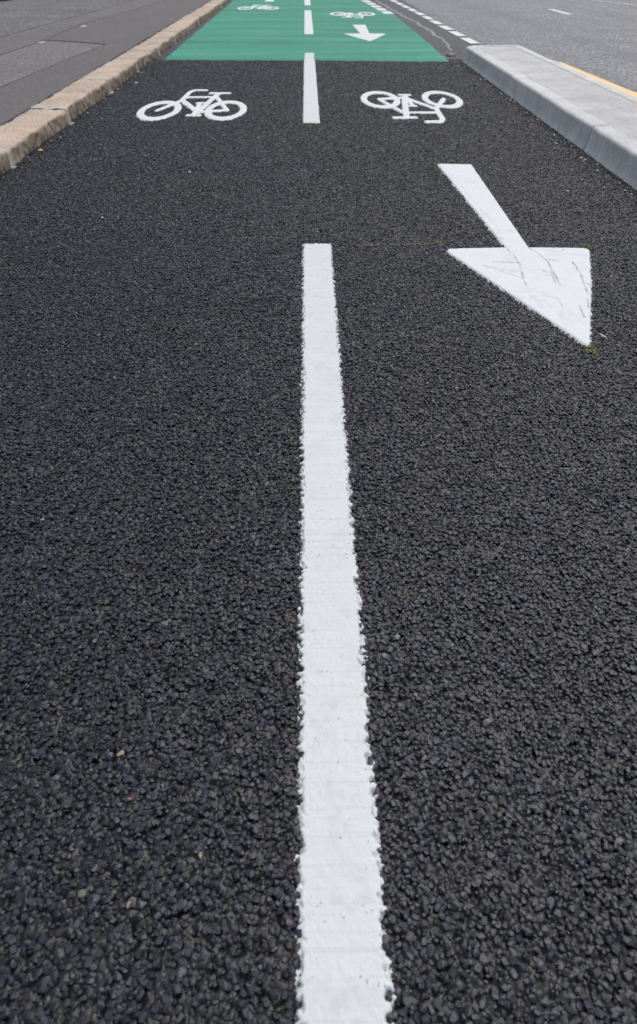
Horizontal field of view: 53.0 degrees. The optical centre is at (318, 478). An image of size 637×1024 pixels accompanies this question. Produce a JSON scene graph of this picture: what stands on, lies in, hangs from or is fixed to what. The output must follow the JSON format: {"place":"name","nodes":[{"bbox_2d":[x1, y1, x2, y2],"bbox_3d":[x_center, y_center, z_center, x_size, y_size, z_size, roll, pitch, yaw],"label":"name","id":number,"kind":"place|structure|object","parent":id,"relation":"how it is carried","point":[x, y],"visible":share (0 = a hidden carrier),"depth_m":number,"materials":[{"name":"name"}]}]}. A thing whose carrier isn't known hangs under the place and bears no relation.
{"place":"outdoors","nodes":[
{"label":"outdoors","id":0,"kind":"place"},
{"bbox_2d":[0,149,16,175],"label":"kerb stone","id":1,"kind":"object","parent":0,"point":[6,164],"visible":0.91,"depth_m":3.38,"materials":[{"name":"beige stone"}]},
{"bbox_2d":[0,109,73,164],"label":"kerb stone","id":2,"kind":"object","parent":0,"point":[25,133],"visible":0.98,"depth_m":3.84,"materials":[{"name":"beige stone"}]},
{"bbox_2d":[31,80,113,121],"bbox_3d":[-1.790,-2.817,4.751,0.281,0.126,1.201,-1,40,-1],"label":"kerb stone","id":3,"kind":"object","parent":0,"point":[75,99],"visible":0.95,"depth_m":4.66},
{"bbox_2d":[0,0,193,53],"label":"footpath","id":4,"kind":"structure","parent":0,"point":[17,40],"depth_m":8.53,"materials":[{"name":"grey asphalt"}]},
{"bbox_2d":[0,41,102,85],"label":"footpath grey patch","id":5,"kind":"object","parent":4,"relation":"on","point":[22,62],"visible":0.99,"depth_m":6.24,"materials":[{"name":"grey asphalt"}]},
{"bbox_2d":[0,40,43,54],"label":"footpath seam","id":6,"kind":"object","parent":5,"relation":"on","point":[21,47],"visible":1,"depth_m":6.79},
{"bbox_2d":[0,44,105,87],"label":"footpath seam","id":7,"kind":"object","parent":4,"relation":"on","point":[47,67],"visible":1,"depth_m":5.65,"materials":[{"name":"black asphalt"}]},
{"bbox_2d":[0,0,129,36],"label":"footpath coarse surface","id":8,"kind":"object","parent":4,"relation":"on","point":[18,15],"visible":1,"depth_m":10.70,"materials":[{"name":"grey concrete"}]},
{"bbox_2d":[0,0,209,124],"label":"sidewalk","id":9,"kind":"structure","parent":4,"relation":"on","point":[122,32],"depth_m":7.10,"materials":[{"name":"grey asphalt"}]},
{"bbox_2d":[43,0,166,40],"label":"footpath seam","id":10,"kind":"object","parent":4,"relation":"on","point":[80,24],"visible":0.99,"depth_m":9.11,"materials":[{"name":"grey concrete"}]},
{"bbox_2d":[0,0,210,125],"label":"kerb back seam","id":11,"kind":"object","parent":4,"relation":"on","point":[11,119],"visible":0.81,"depth_m":5.77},
{"bbox_2d":[79,61,139,90],"bbox_3d":[-1.814,-3.534,5.611,0.273,0.124,1.102,-1,40,-1],"label":"kerb stone","id":12,"kind":"object","parent":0,"point":[115,74],"visible":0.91,"depth_m":5.51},
{"bbox_2d":[112,46,160,70],"bbox_3d":[-1.832,-4.255,6.475,0.276,0.120,1.152,-1,40,-1],"label":"kerb stone","id":13,"kind":"object","parent":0,"point":[141,56],"visible":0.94,"depth_m":6.42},
{"bbox_2d":[135,35,174,54],"bbox_3d":[-1.854,-4.992,7.359,0.269,0.118,1.154,-1,40,-1],"label":"kerb stone","id":14,"kind":"object","parent":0,"point":[162,43],"visible":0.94,"depth_m":7.29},
{"bbox_2d":[155,25,187,42],"bbox_3d":[-1.872,-5.729,8.238,0.273,0.121,1.149,-1,40,-1],"label":"kerb stone","id":15,"kind":"object","parent":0,"point":[178,32],"visible":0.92,"depth_m":8.16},
{"bbox_2d":[172,18,198,32],"bbox_3d":[-1.889,-6.450,9.101,0.277,0.120,1.099,-1,40,-1],"label":"kerb stone","id":16,"kind":"object","parent":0,"point":[191,24],"visible":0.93,"depth_m":9.04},
{"bbox_2d":[182,12,208,23],"bbox_3d":[-1.910,-7.174,9.964,0.273,0.123,1.152,-1,40,-1],"label":"kerb stone","id":17,"kind":"object","parent":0,"point":[200,17],"visible":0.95,"depth_m":9.90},
{"bbox_2d":[194,6,215,17],"bbox_3d":[-1.929,-7.910,10.846,0.273,0.120,1.149,-1,40,-1],"label":"kerb stone","id":18,"kind":"object","parent":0,"point":[209,11],"visible":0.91,"depth_m":10.76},
{"bbox_2d":[202,2,220,11],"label":"kerb stone","id":19,"kind":"object","parent":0,"point":[217,6],"visible":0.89,"depth_m":11.65,"materials":[{"name":"beige stone"}]},
{"bbox_2d":[208,0,226,7],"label":"kerb stone","id":20,"kind":"object","parent":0,"point":[223,3],"visible":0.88,"depth_m":12.35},
{"bbox_2d":[0,47,636,1023],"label":"cycle path","id":21,"kind":"structure","parent":0,"point":[454,933],"depth_m":1.15,"materials":[{"name":"black asphalt"}]},
{"bbox_2d":[77,889,86,897],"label":"pebble","id":22,"kind":"object","parent":21,"relation":"on","point":[81,893],"visible":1,"depth_m":0.81,"materials":[{"name":"grey stone"}]},
{"bbox_2d":[136,89,246,120],"bbox_3d":[-0.918,-2.837,4.828,0.796,0.008,1.239,-1,40,-1],"label":"bicycle symbol","id":23,"kind":"object","parent":21,"relation":"on","point":[199,108],"visible":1,"depth_m":4.69,"materials":[{"name":"white paint"}]},
{"bbox_2d":[302,53,319,123],"bbox_3d":[-0.075,-3.556,5.687,0.135,0.008,3.632,-1,40,-1],"label":"line dash","id":24,"kind":"object","parent":21,"relation":"on","point":[310,107],"visible":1,"depth_m":5.14,"materials":[{"name":"white paint"}]},
{"bbox_2d":[0,237,636,1023],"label":"asphalt chippings","id":25,"kind":"object","parent":21,"relation":"on","point":[402,881],"visible":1,"depth_m":1.17,"materials":[{"name":"black asphalt"}]},
{"bbox_2d":[0,59,636,242],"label":"asphalt chippings","id":26,"kind":"object","parent":21,"relation":"on","point":[159,77],"visible":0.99,"depth_m":3.55,"materials":[{"name":"black asphalt"}]},
{"bbox_2d":[294,243,395,1023],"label":"line dash","id":27,"kind":"object","parent":21,"relation":"on","point":[345,977],"visible":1,"depth_m":0.97,"materials":[{"name":"white paint"}]},
{"bbox_2d":[360,91,462,123],"bbox_3d":[0.724,-2.790,4.771,0.796,0.008,1.239,-1,40,-1],"label":"bicycle symbol","id":28,"kind":"object","parent":21,"relation":"on","point":[406,101],"visible":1,"depth_m":4.81,"materials":[{"name":"white paint"}]},
{"bbox_2d":[438,164,592,346],"bbox_3d":[0.779,-1.060,2.703,0.574,0.009,2.070,-1,40,-1],"label":"arrow marking","id":29,"kind":"object","parent":21,"relation":"on","point":[553,285],"visible":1,"depth_m":2.37,"materials":[{"name":"white paint"}]},
{"bbox_2d":[584,345,598,356],"bbox_3d":[0.807,-0.375,1.880,0.040,0.012,0.078,-1,40,-1],"label":"moss tuft","id":30,"kind":"object","parent":21,"relation":"on","point":[592,350],"visible":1,"depth_m":1.88,"materials":[{"name":"green plant"}]},
{"bbox_2d":[171,0,585,111],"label":"cycle path continuation","id":31,"kind":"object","parent":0,"point":[452,40],"visible":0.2,"depth_m":9.16,"materials":[{"name":"grey asphalt"}]},
{"bbox_2d":[165,0,448,61],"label":"green surfacing","id":32,"kind":"structure","parent":31,"relation":"on","point":[230,31],"depth_m":8.32,"materials":[{"name":"green paint"}]},
{"bbox_2d":[237,5,278,9],"bbox_3d":[-1.141,-9.036,12.234,0.796,0.008,1.239,-1,40,-1],"label":"bicycle symbol","id":33,"kind":"object","parent":32,"relation":"on","point":[263,7],"visible":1,"depth_m":12.11,"materials":[{"name":"white paint"}]},
{"bbox_2d":[304,0,310,4],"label":"line dash","id":34,"kind":"object","parent":32,"relation":"on","point":[306,2],"visible":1,"depth_m":13.16,"materials":[{"name":"white paint"}]},
{"bbox_2d":[304,10,313,33],"bbox_3d":[-0.161,-7.244,10.092,0.140,0.008,4.040,-1,40,-1],"label":"line dash","id":35,"kind":"object","parent":32,"relation":"on","point":[308,26],"visible":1,"depth_m":9.68,"materials":[{"name":"white paint"}]},
{"bbox_2d":[330,12,374,17],"bbox_3d":[0.590,-7.882,10.855,0.796,0.008,1.239,-1,40,-1],"label":"bicycle symbol","id":36,"kind":"object","parent":32,"relation":"on","point":[349,14],"visible":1,"depth_m":10.90,"materials":[{"name":"white paint"}]},
{"bbox_2d":[346,25,383,40],"bbox_3d":[0.619,-6.098,8.721,0.570,0.008,2.100,-1,40,-1],"label":"arrow marking","id":37,"kind":"object","parent":32,"relation":"on","point":[364,33],"visible":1,"depth_m":8.47,"materials":[{"name":"white paint"}]},
{"bbox_2d":[375,8,387,10],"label":"green edge dash","id":38,"kind":"object","parent":31,"relation":"on","point":[381,9],"visible":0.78,"depth_m":11.73,"materials":[{"name":"white paint"}]},
{"bbox_2d":[380,11,393,13],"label":"green edge dash","id":39,"kind":"object","parent":31,"relation":"on","point":[386,12],"visible":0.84,"depth_m":11.21,"materials":[{"name":"white paint"}]},
{"bbox_2d":[376,1,443,38],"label":"sealed joint","id":40,"kind":"object","parent":31,"relation":"on","point":[427,29],"visible":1,"depth_m":9.91,"materials":[{"name":"grey asphalt"}]},
{"bbox_2d":[413,12,425,15],"bbox_3d":[1.757,-8.053,11.068,0.126,0.015,0.619,-2,40,-2],"label":"road edge dash","id":41,"kind":"object","parent":31,"relation":"on","point":[419,13],"visible":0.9,"depth_m":11.08,"materials":[{"name":"white paint"}]},
{"bbox_2d":[421,16,434,19],"bbox_3d":[1.788,-7.533,10.446,0.126,0.015,0.614,-2,40,-2],"label":"road edge dash","id":42,"kind":"object","parent":31,"relation":"on","point":[427,17],"visible":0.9,"depth_m":10.41,"materials":[{"name":"white paint"}]},
{"bbox_2d":[430,21,443,24],"bbox_3d":[1.811,-7.014,9.826,0.125,0.015,0.612,-2,40,-2],"label":"road edge dash","id":43,"kind":"object","parent":31,"relation":"on","point":[437,23],"visible":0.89,"depth_m":9.74,"materials":[{"name":"white paint"}]},
{"bbox_2d":[439,25,453,29],"bbox_3d":[1.835,-6.494,9.204,0.125,0.015,0.618,-2,40,-2],"label":"road edge dash","id":44,"kind":"object","parent":31,"relation":"on","point":[445,27],"visible":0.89,"depth_m":9.21,"materials":[{"name":"white paint"}]},
{"bbox_2d":[441,39,452,51],"bbox_3d":[1.539,-5.176,7.620,0.063,0.006,1.186,2,40,3],"label":"crack","id":45,"kind":"object","parent":31,"relation":"on","point":[447,45],"visible":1,"depth_m":7.60,"materials":[{"name":"grey asphalt"}]},
{"bbox_2d":[446,52,455,56],"bbox_3d":[1.427,-4.572,6.898,0.104,0.053,0.112,23,45,25],"label":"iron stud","id":46,"kind":"object","parent":31,"relation":"in","point":[451,54],"visible":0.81,"depth_m":6.86,"materials":[{"name":"grey metal"}]},
{"bbox_2d":[448,31,465,36],"bbox_3d":[1.859,-5.976,8.585,0.125,0.015,0.617,-2,40,-2],"label":"road edge dash","id":47,"kind":"object","parent":31,"relation":"on","point":[456,33],"visible":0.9,"depth_m":8.56,"materials":[{"name":"white paint"}]},
{"bbox_2d":[460,38,479,43],"bbox_3d":[1.883,-5.456,7.962,0.125,0.015,0.615,-2,40,-2],"label":"road edge dash","id":48,"kind":"object","parent":31,"relation":"on","point":[469,40],"visible":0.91,"depth_m":7.87,"materials":[{"name":"white paint"}]},
{"bbox_2d":[403,0,636,92],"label":"road","id":49,"kind":"structure","parent":0,"point":[597,38],"depth_m":9.26,"materials":[{"name":"grey asphalt"}]},
{"bbox_2d":[463,45,636,190],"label":"traffic island","id":50,"kind":"structure","parent":49,"relation":"on","point":[562,99],"depth_m":4.34,"materials":[{"name":"concrete"}]},
{"bbox_2d":[548,9,572,14],"bbox_3d":[4.309,-8.336,11.408,0.116,0.014,1.154,-1,40,-1],"label":"lane marking","id":51,"kind":"object","parent":49,"relation":"on","point":[560,11],"visible":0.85,"depth_m":11.43,"materials":[{"name":"white paint"}]},
{"bbox_2d":[558,62,636,97],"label":"yellow line","id":52,"kind":"object","parent":49,"relation":"on","point":[627,91],"visible":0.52,"depth_m":5.54,"materials":[{"name":"paint"}]},
{"bbox_2d":[593,0,636,5],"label":"road side line","id":53,"kind":"object","parent":49,"relation":"on","point":[615,2],"visible":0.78,"depth_m":13.21,"materials":[{"name":"white paint"}]}
]}

